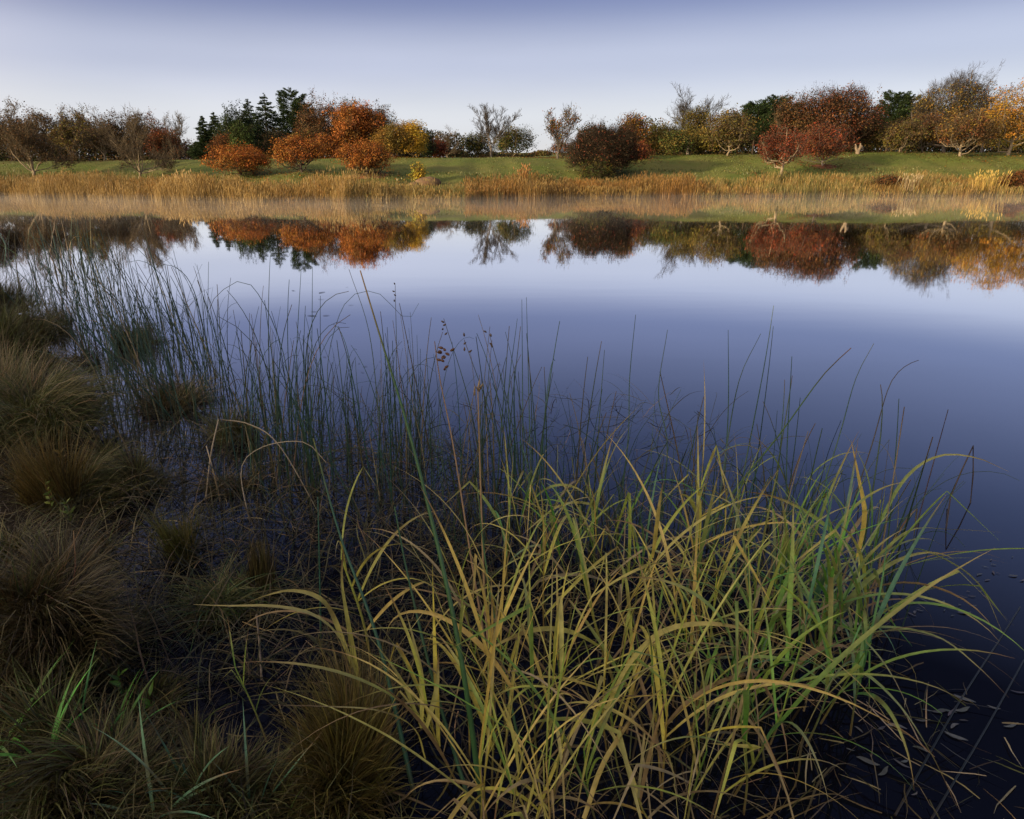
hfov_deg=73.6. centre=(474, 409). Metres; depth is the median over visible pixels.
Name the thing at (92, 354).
rush stem
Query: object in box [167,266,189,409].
rush stem
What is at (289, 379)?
rush stem
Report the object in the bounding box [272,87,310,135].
pine tree
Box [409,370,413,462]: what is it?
rush stem
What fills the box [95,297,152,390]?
rush stem
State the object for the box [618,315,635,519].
tall rush
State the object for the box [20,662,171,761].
grass sprout
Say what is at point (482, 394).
rush stem
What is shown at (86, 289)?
rush stem
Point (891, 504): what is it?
rush stem
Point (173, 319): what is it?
rush stem
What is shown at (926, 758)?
sunken stem
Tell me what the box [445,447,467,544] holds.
rush stem
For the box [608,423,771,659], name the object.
reed grass
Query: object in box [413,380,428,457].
rush stem
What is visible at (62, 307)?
rush stem
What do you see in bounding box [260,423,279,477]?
rush stem
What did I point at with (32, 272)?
rush stem
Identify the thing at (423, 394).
rush stem
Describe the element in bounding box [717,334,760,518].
tall rush
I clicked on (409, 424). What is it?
rush stem
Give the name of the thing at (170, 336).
rush stem
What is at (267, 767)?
grass tuft
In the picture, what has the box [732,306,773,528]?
tall rush
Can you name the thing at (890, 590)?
reed grass
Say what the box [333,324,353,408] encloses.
rush stem
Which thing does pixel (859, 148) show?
tree stump
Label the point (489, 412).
seeded rush
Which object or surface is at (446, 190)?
mixed bank grass
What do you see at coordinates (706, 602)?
reed grass
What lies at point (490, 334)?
seeded rush
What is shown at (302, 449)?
rush stem
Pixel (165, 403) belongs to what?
grass tussock
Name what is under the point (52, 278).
rush stem
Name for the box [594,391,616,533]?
rush stem
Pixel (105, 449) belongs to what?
grass tuft
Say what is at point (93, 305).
rush stem
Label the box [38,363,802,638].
dead stalks
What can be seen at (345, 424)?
rush stem
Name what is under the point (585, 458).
rush stem
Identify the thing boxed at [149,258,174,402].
rush stem
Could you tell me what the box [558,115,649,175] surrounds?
thicket
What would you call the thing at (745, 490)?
rush stem
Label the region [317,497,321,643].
tall rush
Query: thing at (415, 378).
rush stem
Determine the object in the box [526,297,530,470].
tall rush
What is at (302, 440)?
rush stem
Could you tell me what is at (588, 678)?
water litter
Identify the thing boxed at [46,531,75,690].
dark stalk
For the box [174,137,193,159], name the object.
tree
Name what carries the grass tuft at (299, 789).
on the ground at (868, 162)
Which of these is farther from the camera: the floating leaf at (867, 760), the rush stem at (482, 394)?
the rush stem at (482, 394)
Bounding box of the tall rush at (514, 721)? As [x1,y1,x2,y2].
[476,478,521,750]
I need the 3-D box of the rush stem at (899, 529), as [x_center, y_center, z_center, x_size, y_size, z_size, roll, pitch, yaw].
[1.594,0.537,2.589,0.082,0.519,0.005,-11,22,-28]
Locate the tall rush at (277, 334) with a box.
[209,281,299,453]
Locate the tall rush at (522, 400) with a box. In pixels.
[522,340,523,463]
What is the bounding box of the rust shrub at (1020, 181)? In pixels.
[997,168,1023,188]
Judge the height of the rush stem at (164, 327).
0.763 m
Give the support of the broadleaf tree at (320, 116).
on the ground at (868, 162)
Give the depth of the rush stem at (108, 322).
5.93 m
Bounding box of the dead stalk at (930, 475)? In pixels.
[916,410,947,527]
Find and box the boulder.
[415,176,440,185]
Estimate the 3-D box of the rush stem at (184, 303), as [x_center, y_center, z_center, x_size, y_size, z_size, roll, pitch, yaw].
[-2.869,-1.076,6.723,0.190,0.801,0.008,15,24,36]
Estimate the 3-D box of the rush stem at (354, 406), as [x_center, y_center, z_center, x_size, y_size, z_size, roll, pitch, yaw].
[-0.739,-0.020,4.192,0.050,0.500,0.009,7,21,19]
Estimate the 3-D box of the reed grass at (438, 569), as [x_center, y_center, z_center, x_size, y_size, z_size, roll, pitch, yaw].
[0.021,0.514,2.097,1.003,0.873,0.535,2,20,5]
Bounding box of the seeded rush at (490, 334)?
[484,330,522,496]
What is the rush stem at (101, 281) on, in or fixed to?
on the water
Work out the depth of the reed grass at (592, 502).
2.71 m
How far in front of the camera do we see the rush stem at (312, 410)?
3.60 m
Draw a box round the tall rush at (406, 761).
[313,438,415,795]
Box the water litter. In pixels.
[86,422,1023,818]
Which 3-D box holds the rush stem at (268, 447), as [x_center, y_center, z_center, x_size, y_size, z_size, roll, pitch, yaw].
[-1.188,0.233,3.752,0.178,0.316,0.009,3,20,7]
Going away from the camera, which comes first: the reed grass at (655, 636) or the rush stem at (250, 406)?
the reed grass at (655, 636)
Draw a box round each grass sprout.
[0,642,72,764]
[0,652,102,785]
[7,645,95,747]
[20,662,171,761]
[87,696,240,818]
[93,707,228,818]
[172,708,321,818]
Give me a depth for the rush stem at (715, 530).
2.74 m
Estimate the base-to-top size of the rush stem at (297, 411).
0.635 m
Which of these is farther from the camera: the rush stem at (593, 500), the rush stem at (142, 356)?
the rush stem at (142, 356)
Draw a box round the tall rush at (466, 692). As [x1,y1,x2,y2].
[360,270,484,818]
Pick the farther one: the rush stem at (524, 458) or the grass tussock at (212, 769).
the rush stem at (524, 458)
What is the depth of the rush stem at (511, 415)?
3.49 m
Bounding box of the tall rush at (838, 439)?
[807,344,873,537]
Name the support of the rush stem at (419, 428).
on the water
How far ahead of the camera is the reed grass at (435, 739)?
1.75 m
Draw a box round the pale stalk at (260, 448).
[240,441,325,521]
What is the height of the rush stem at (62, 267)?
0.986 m
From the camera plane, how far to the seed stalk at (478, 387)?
2.38 m
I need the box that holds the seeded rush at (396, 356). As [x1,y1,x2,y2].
[389,283,396,459]
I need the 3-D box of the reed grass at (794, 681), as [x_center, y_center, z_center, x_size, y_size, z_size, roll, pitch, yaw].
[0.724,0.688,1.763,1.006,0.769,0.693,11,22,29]
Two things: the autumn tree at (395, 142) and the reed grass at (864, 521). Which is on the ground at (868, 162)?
the autumn tree at (395, 142)
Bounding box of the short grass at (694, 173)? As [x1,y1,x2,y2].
[1,164,1022,189]
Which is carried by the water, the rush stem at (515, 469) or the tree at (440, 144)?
the rush stem at (515, 469)
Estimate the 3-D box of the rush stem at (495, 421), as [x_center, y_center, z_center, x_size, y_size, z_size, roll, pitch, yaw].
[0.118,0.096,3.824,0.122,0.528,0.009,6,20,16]
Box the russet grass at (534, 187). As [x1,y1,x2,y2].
[462,170,714,199]
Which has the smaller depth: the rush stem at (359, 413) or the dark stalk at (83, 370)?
the rush stem at (359, 413)
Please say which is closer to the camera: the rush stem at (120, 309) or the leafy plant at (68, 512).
the leafy plant at (68, 512)
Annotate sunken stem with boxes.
[894,606,1020,815]
[930,659,1023,818]
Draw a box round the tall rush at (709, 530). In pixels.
[669,348,850,639]
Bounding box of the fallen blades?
[197,464,923,818]
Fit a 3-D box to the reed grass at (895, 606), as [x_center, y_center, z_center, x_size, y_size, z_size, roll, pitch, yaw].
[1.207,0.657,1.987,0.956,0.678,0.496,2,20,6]
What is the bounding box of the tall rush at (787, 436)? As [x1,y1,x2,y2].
[786,358,791,519]
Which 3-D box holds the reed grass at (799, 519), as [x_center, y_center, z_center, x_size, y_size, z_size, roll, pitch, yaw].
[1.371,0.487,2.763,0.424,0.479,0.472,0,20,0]
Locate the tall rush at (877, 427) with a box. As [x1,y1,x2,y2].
[854,360,918,497]
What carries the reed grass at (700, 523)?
in the water
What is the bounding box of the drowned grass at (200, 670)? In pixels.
[48,390,561,760]
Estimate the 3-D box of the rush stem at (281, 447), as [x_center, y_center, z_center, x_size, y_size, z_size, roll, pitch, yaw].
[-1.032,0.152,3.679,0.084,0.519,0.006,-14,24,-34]
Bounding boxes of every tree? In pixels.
[0,96,84,175]
[0,111,45,160]
[0,117,8,141]
[12,104,76,160]
[44,101,96,160]
[50,109,120,160]
[75,113,120,160]
[87,103,185,178]
[87,105,148,159]
[114,110,180,158]
[136,123,192,159]
[149,111,189,159]
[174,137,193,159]
[185,116,219,159]
[195,111,220,157]
[200,139,278,174]
[206,130,237,154]
[209,100,264,150]
[224,118,260,152]
[229,99,264,155]
[251,93,288,158]
[254,126,291,158]
[268,132,330,172]
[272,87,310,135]
[287,121,322,157]
[288,102,326,156]
[293,88,339,157]
[312,132,349,157]
[322,97,388,145]
[324,97,366,157]
[332,135,397,174]
[365,99,398,150]
[367,116,418,156]
[398,119,430,156]
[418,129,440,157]
[431,139,451,157]
[433,126,460,156]
[457,131,497,157]
[468,103,522,156]
[492,123,541,155]
[534,149,553,155]
[542,102,581,158]
[545,141,572,157]
[618,110,656,147]
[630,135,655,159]
[643,118,684,155]
[649,127,697,154]
[665,84,730,154]
[672,100,716,153]
[685,122,730,153]
[702,103,760,155]
[719,138,757,153]
[733,99,780,153]
[752,94,800,146]
[755,121,813,178]
[763,89,825,151]
[784,80,890,147]
[796,120,862,165]
[847,108,894,152]
[870,90,916,151]
[888,93,931,151]
[899,59,1013,152]
[900,104,961,152]
[928,105,1008,155]
[974,78,1023,154]
[977,82,1023,152]
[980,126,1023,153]
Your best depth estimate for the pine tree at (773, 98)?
63.31 m
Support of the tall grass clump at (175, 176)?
on the ground at (868, 162)
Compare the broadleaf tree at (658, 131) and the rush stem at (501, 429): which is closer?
the rush stem at (501, 429)
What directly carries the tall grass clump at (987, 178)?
on the ground at (868, 162)
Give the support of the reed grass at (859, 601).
on the water
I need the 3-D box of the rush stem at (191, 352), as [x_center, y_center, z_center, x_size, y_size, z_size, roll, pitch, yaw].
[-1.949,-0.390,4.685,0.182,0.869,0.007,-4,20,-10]
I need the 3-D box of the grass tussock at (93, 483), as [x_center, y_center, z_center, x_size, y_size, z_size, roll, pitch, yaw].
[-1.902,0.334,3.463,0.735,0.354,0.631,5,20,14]
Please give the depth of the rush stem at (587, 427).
3.42 m
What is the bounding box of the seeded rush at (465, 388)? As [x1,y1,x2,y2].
[441,320,484,481]
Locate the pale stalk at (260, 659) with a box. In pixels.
[256,614,262,679]
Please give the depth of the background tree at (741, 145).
78.12 m
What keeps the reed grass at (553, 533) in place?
on the water
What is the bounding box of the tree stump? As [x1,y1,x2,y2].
[855,143,862,153]
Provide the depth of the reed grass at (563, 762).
1.64 m
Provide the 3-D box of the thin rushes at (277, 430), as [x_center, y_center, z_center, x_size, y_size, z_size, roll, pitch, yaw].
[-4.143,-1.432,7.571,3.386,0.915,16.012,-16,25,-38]
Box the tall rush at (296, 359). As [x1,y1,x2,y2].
[295,277,300,443]
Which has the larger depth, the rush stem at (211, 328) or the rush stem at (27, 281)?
the rush stem at (27, 281)
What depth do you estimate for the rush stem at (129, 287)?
6.57 m
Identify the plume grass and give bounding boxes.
[896,173,921,190]
[912,172,924,187]
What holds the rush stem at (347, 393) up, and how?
on the water
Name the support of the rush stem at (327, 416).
on the water
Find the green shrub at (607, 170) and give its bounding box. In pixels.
[572,156,615,178]
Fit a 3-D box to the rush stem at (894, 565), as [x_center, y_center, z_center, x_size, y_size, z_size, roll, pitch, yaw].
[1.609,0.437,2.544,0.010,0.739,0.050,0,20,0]
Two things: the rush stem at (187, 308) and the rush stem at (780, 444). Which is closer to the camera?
the rush stem at (780, 444)
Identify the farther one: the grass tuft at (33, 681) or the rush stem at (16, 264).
the rush stem at (16, 264)
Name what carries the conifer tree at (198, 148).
on the ground at (868, 162)
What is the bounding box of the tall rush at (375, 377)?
[349,270,382,483]
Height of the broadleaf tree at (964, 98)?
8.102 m
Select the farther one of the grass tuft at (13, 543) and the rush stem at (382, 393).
the rush stem at (382, 393)
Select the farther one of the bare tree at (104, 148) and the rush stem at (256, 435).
the bare tree at (104, 148)
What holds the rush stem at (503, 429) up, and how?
on the water
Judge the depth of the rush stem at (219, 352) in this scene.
4.84 m
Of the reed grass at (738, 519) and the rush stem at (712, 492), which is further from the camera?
the rush stem at (712, 492)
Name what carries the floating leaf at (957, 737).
on the water
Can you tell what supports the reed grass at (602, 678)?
in the water
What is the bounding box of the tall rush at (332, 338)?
[327,291,418,419]
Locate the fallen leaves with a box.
[3,150,1023,183]
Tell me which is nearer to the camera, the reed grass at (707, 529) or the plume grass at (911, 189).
the reed grass at (707, 529)
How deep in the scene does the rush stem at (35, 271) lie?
7.67 m
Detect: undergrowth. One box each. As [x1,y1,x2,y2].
[0,121,186,160]
[213,126,464,157]
[464,151,535,157]
[576,112,1023,155]
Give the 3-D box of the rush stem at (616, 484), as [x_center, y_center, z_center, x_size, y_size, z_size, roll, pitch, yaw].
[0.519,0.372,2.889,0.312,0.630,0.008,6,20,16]
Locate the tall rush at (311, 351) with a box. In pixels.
[304,267,312,456]
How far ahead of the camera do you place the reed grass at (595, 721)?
1.66 m
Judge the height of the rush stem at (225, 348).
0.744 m
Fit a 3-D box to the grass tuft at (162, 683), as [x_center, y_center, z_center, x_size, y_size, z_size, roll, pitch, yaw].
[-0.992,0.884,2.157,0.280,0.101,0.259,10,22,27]
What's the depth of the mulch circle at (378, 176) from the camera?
43.17 m
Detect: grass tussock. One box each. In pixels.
[0,267,61,315]
[0,278,92,359]
[0,324,70,416]
[0,341,169,455]
[0,417,112,513]
[0,491,126,712]
[0,502,181,711]
[0,680,204,818]
[34,293,82,331]
[50,332,109,366]
[60,432,163,512]
[70,431,186,512]
[88,305,174,350]
[102,709,311,818]
[114,357,246,419]
[120,489,232,571]
[130,540,316,664]
[164,453,293,504]
[178,386,275,450]
[207,523,300,608]
[242,619,447,818]
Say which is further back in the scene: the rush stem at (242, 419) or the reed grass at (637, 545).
the rush stem at (242, 419)
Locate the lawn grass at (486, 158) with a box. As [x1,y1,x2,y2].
[0,151,1023,176]
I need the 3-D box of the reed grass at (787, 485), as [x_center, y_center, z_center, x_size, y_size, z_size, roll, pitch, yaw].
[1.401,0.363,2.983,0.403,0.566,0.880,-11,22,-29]
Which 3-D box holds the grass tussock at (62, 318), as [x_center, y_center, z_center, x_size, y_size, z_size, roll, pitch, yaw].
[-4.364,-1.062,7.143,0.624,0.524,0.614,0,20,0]
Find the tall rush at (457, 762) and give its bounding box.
[394,506,473,809]
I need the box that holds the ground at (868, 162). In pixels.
[0,152,1023,818]
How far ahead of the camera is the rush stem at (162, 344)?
4.89 m
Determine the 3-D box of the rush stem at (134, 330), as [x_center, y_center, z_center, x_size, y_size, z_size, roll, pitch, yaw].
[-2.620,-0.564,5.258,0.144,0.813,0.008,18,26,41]
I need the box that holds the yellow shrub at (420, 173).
[408,161,427,180]
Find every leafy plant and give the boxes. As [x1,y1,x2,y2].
[44,479,53,514]
[59,497,74,527]
[108,666,131,697]
[140,681,153,709]
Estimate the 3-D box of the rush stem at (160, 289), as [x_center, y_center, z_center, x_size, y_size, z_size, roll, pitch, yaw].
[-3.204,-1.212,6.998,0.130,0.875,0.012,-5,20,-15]
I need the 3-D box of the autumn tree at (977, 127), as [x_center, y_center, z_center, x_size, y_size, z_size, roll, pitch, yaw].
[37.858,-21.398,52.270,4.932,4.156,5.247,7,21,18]
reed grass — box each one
[193,467,452,705]
[224,617,278,741]
[238,566,481,787]
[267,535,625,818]
[284,524,588,774]
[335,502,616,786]
[342,602,720,818]
[351,474,640,677]
[354,486,614,817]
[381,568,772,713]
[396,467,651,731]
[403,727,604,818]
[404,538,693,818]
[413,699,597,818]
[421,680,613,818]
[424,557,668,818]
[427,409,672,653]
[428,626,700,818]
[432,715,557,818]
[446,433,562,592]
[461,492,616,768]
[462,475,609,590]
[463,427,719,622]
[478,444,763,710]
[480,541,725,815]
[490,442,600,543]
[499,450,576,556]
[503,640,715,811]
[506,510,931,818]
[507,472,655,591]
[509,492,635,618]
[510,444,583,526]
[510,475,621,597]
[516,497,587,588]
[521,533,966,740]
[524,431,699,571]
[527,435,831,707]
[535,454,722,574]
[537,471,860,632]
[544,603,824,818]
[549,552,776,804]
[554,532,713,733]
[555,451,745,621]
[559,686,780,818]
[575,451,634,587]
[599,481,806,664]
[605,468,787,764]
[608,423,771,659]
[613,611,785,818]
[615,375,808,622]
[617,577,813,739]
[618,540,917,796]
[619,452,807,679]
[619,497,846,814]
[626,437,776,617]
[626,513,815,690]
[635,457,776,551]
[635,519,745,799]
[635,531,734,770]
[636,622,849,817]
[645,482,808,583]
[647,528,1011,801]
[653,451,789,549]
[655,517,865,723]
[661,443,772,564]
[662,470,834,672]
[667,438,764,535]
[685,456,934,645]
[686,526,873,654]
[687,500,855,734]
[695,433,864,566]
[703,467,845,584]
[714,550,990,818]
[722,524,933,673]
[723,505,877,690]
[726,473,858,633]
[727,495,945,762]
[728,520,896,672]
[731,519,1017,683]
[739,448,905,642]
[743,520,1020,668]
[744,481,904,672]
[750,432,1000,613]
[751,542,1006,710]
[759,476,878,590]
[765,494,852,623]
[775,433,899,637]
[775,474,854,641]
[777,487,878,642]
[782,461,999,722]
[783,441,1023,630]
[803,534,905,685]
[812,479,994,654]
[824,442,879,622]
[824,535,913,785]
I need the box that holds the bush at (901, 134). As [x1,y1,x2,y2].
[873,113,935,151]
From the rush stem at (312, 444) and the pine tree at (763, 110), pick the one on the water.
the rush stem at (312, 444)
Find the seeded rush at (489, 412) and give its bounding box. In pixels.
[463,333,514,514]
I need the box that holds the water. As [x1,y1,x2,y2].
[0,195,1023,818]
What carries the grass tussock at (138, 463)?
in the water
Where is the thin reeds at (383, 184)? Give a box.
[246,165,436,200]
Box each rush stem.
[0,261,45,307]
[15,232,45,305]
[15,246,18,284]
[29,238,61,274]
[30,247,115,366]
[33,215,48,266]
[33,232,39,317]
[38,319,117,423]
[46,234,57,279]
[46,278,80,336]
[47,238,74,281]
[47,241,57,312]
[50,278,75,340]
[55,302,177,423]
[57,285,136,394]
[58,282,75,350]
[59,269,88,322]
[60,283,149,393]
[62,228,66,309]
[63,287,104,404]
[65,299,80,341]
[66,253,84,317]
[66,266,83,336]
[69,259,82,339]
[70,296,115,427]
[70,298,136,399]
[71,231,76,296]
[73,263,118,357]
[75,282,136,354]
[77,223,123,351]
[78,220,124,348]
[79,238,94,341]
[79,268,94,332]
[79,282,130,357]
[81,296,127,398]
[83,225,97,304]
[83,265,102,345]
[84,255,119,408]
[85,221,96,286]
[87,227,129,337]
[87,253,109,322]
[87,277,162,382]
[90,323,173,409]
[91,270,141,368]
[93,257,134,356]
[93,278,108,350]
[93,295,140,397]
[94,248,103,321]
[94,311,137,415]
[95,218,113,275]
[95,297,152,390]
[96,246,125,345]
[105,313,141,407]
[106,240,152,354]
[106,250,164,349]
[107,257,128,356]
[107,314,156,386]
[108,287,125,358]
[109,257,153,332]
[110,288,142,394]
[111,249,117,369]
[115,237,128,351]
[117,291,140,376]
[117,356,160,426]
[119,373,193,426]
[120,245,138,356]
[121,242,170,317]
[121,282,144,382]
[124,240,148,362]
[125,246,148,386]
[127,287,155,414]
[128,287,151,392]
[131,260,180,321]
[132,270,154,366]
[132,307,181,385]
[132,313,165,418]
[133,255,151,336]
[135,287,157,381]
[136,262,221,407]
[137,290,138,388]
[138,258,169,343]
[138,278,207,389]
[139,219,173,336]
[141,245,193,369]
[142,239,174,386]
[146,305,183,425]
[148,248,173,329]
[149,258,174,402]
[151,282,176,376]
[151,292,184,372]
[152,237,203,399]
[152,253,189,348]
[152,293,172,417]
[153,296,170,384]
[155,281,171,364]
[156,270,162,360]
[158,264,201,320]
[165,266,181,371]
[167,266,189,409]
[167,291,209,405]
[170,276,204,366]
[171,267,216,375]
[172,247,199,363]
[172,259,192,337]
[195,271,227,392]
[197,280,234,405]
[200,339,252,463]
[206,291,236,386]
[208,296,228,400]
[217,286,228,457]
[217,299,220,389]
[218,316,288,474]
[221,380,239,476]
[227,278,230,394]
[227,290,274,409]
[228,344,274,438]
[228,378,255,463]
[233,310,245,394]
[233,391,259,468]
[236,333,270,442]
[239,425,273,471]
[240,396,253,472]
[241,333,256,481]
[241,342,251,478]
[247,307,258,388]
[248,343,256,471]
[249,313,253,413]
[250,340,277,485]
[251,314,268,450]
[251,328,262,404]
[252,368,270,450]
[256,365,270,456]
[256,393,265,477]
[257,384,259,446]
[259,292,262,400]
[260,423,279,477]
[264,300,291,498]
[268,255,270,395]
[270,326,278,443]
[271,311,287,396]
[272,371,358,512]
[273,359,289,477]
[273,360,310,482]
[275,340,293,491]
[276,411,280,493]
[278,305,291,434]
[280,398,284,477]
[281,401,291,466]
[284,364,316,491]
[287,288,294,451]
[291,331,300,452]
[292,315,349,478]
[293,394,314,489]
[296,399,297,476]
[297,365,301,464]
[297,388,306,488]
[297,418,308,492]
[303,306,305,472]
[303,339,310,457]
[303,387,317,487]
[304,291,348,396]
[304,322,345,407]
[305,356,308,445]
[306,382,317,469]
[307,342,308,437]
[307,345,317,472]
[311,327,346,489]
[317,329,334,492]
[318,362,332,495]
[320,296,323,468]
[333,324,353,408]
[333,376,336,496]
[336,371,354,491]
[337,343,351,487]
[338,326,371,485]
[344,393,368,511]
[346,355,349,433]
[347,361,353,473]
[348,369,358,437]
[352,347,382,422]
[355,360,360,430]
[360,393,394,505]
[369,433,380,503]
[374,410,381,501]
[379,369,380,477]
[380,311,391,459]
[380,341,383,440]
[385,333,400,459]
[386,412,405,504]
[387,329,393,462]
[390,377,391,503]
[392,341,396,451]
[393,324,408,447]
[393,390,419,454]
[396,366,402,467]
[399,303,428,443]
[400,314,415,422]
[401,357,433,465]
[401,378,412,467]
[406,401,406,483]
[407,361,407,457]
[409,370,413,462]
[410,385,411,454]
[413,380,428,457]
[413,413,426,485]
[416,376,421,472]
[420,367,431,453]
[421,317,431,456]
[422,332,442,472]
[426,354,431,485]
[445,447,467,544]
[452,345,462,484]
[457,386,475,489]
[463,403,473,481]
[464,395,489,516]
[466,359,505,519]
[466,386,474,480]
[470,352,481,483]
[474,329,489,474]
[476,333,511,526]
[476,338,499,516]
[476,393,486,472]
[478,315,509,484]
[479,364,499,486]
[479,375,483,485]
[481,343,491,482]
[481,379,482,446]
[485,381,502,462]
[485,397,488,491]
[489,381,494,503]
[492,368,498,497]
[492,383,514,488]
[494,326,509,526]
[498,367,541,484]
[499,372,518,483]
[500,355,520,493]
[503,326,520,496]
[503,369,508,472]
[505,332,530,480]
[510,375,519,470]
[513,382,514,489]
[513,402,516,528]
[514,402,537,521]
[517,413,532,551]
[518,372,520,472]
[526,333,532,512]
[528,357,540,529]
[532,374,552,519]
[536,321,559,498]
[540,360,554,488]
[544,368,546,486]
[563,424,626,558]
[570,395,589,491]
[571,419,577,497]
[575,357,587,499]
[575,414,605,569]
[578,341,601,498]
[578,433,586,493]
[581,392,601,540]
[588,446,598,554]
[589,443,613,563]
[593,350,604,492]
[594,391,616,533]
[601,414,610,532]
[605,471,660,547]
[625,474,639,569]
[632,441,667,569]
[675,397,703,545]
[688,452,703,527]
[690,412,698,498]
[690,431,696,488]
[700,436,704,523]
[701,445,758,506]
[706,458,715,548]
[706,495,724,580]
[709,463,747,540]
[728,452,763,578]
[749,326,773,518]
[749,439,759,520]
[753,461,782,592]
[757,426,769,528]
[760,432,807,607]
[763,402,790,543]
[769,379,791,516]
[769,417,776,514]
[773,380,784,508]
[778,423,815,529]
[785,402,799,512]
[795,428,822,552]
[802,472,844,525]
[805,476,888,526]
[852,384,882,609]
[861,480,910,574]
[870,407,904,614]
[880,399,898,605]
[880,487,914,595]
[885,437,932,592]
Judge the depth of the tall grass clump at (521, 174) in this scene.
40.71 m
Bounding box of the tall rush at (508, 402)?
[508,323,516,471]
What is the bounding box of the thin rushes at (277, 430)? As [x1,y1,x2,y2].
[1,220,1019,633]
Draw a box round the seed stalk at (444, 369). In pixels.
[434,341,486,643]
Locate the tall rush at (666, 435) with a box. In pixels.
[658,330,667,530]
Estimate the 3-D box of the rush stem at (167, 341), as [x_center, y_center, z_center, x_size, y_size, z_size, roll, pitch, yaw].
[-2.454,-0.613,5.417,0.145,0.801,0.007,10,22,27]
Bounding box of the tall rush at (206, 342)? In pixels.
[203,262,208,407]
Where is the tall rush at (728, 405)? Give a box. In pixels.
[724,339,728,483]
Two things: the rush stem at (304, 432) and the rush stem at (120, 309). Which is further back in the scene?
the rush stem at (120, 309)
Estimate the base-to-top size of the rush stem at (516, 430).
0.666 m
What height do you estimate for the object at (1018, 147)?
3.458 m
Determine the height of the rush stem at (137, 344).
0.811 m
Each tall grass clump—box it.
[162,168,191,190]
[513,162,531,184]
[968,169,1014,190]
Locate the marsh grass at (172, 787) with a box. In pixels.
[0,316,401,818]
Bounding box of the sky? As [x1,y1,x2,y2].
[0,0,1023,159]
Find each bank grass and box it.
[0,167,209,187]
[322,178,502,200]
[679,168,1023,196]
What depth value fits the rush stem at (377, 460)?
3.40 m
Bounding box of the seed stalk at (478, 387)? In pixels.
[474,380,496,722]
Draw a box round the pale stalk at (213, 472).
[206,446,220,500]
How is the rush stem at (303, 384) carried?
on the water
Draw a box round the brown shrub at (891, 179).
[867,173,903,186]
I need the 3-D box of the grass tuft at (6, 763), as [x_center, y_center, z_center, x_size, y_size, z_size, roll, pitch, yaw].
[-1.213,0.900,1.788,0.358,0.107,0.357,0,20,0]
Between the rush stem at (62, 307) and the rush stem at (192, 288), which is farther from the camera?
the rush stem at (192, 288)
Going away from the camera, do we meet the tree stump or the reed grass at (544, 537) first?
the reed grass at (544, 537)
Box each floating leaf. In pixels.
[856,756,879,764]
[878,766,887,774]
[944,731,966,739]
[954,694,974,701]
[956,706,969,711]
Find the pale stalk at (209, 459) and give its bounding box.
[205,420,218,500]
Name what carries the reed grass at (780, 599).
on the water
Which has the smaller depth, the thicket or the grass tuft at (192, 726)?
the grass tuft at (192, 726)
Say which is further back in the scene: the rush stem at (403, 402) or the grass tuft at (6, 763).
the rush stem at (403, 402)
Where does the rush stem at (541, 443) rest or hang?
on the water
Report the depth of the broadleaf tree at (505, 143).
60.06 m
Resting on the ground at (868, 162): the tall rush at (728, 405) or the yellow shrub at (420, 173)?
the yellow shrub at (420, 173)
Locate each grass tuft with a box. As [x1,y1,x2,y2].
[0,447,66,481]
[0,493,90,566]
[0,629,144,808]
[0,638,120,732]
[0,713,64,805]
[12,336,70,371]
[37,420,158,467]
[44,699,169,759]
[45,712,210,818]
[76,519,140,557]
[103,566,187,656]
[123,679,234,755]
[124,658,205,722]
[169,727,333,818]
[217,722,383,818]
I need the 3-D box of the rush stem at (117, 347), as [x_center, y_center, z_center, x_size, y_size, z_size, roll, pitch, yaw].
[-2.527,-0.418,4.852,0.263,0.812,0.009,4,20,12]
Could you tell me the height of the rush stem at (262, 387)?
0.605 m
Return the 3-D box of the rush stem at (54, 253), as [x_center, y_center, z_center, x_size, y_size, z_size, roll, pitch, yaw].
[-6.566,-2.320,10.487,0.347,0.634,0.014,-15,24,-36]
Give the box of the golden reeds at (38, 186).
[0,167,358,200]
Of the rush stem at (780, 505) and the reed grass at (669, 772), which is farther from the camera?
the rush stem at (780, 505)
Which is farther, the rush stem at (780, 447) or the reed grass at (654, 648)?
the rush stem at (780, 447)
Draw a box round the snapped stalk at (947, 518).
[946,445,973,527]
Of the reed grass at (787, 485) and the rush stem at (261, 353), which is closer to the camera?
the reed grass at (787, 485)
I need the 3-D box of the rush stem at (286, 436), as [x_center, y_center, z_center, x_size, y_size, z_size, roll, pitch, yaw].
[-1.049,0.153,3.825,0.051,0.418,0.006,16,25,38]
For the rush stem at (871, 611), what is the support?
on the water
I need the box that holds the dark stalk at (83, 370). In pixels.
[33,350,148,407]
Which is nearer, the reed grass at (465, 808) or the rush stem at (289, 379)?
the reed grass at (465, 808)
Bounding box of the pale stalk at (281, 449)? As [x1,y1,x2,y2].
[218,419,323,521]
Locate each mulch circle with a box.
[347,172,390,179]
[810,164,836,168]
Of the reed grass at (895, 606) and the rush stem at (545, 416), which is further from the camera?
the rush stem at (545, 416)

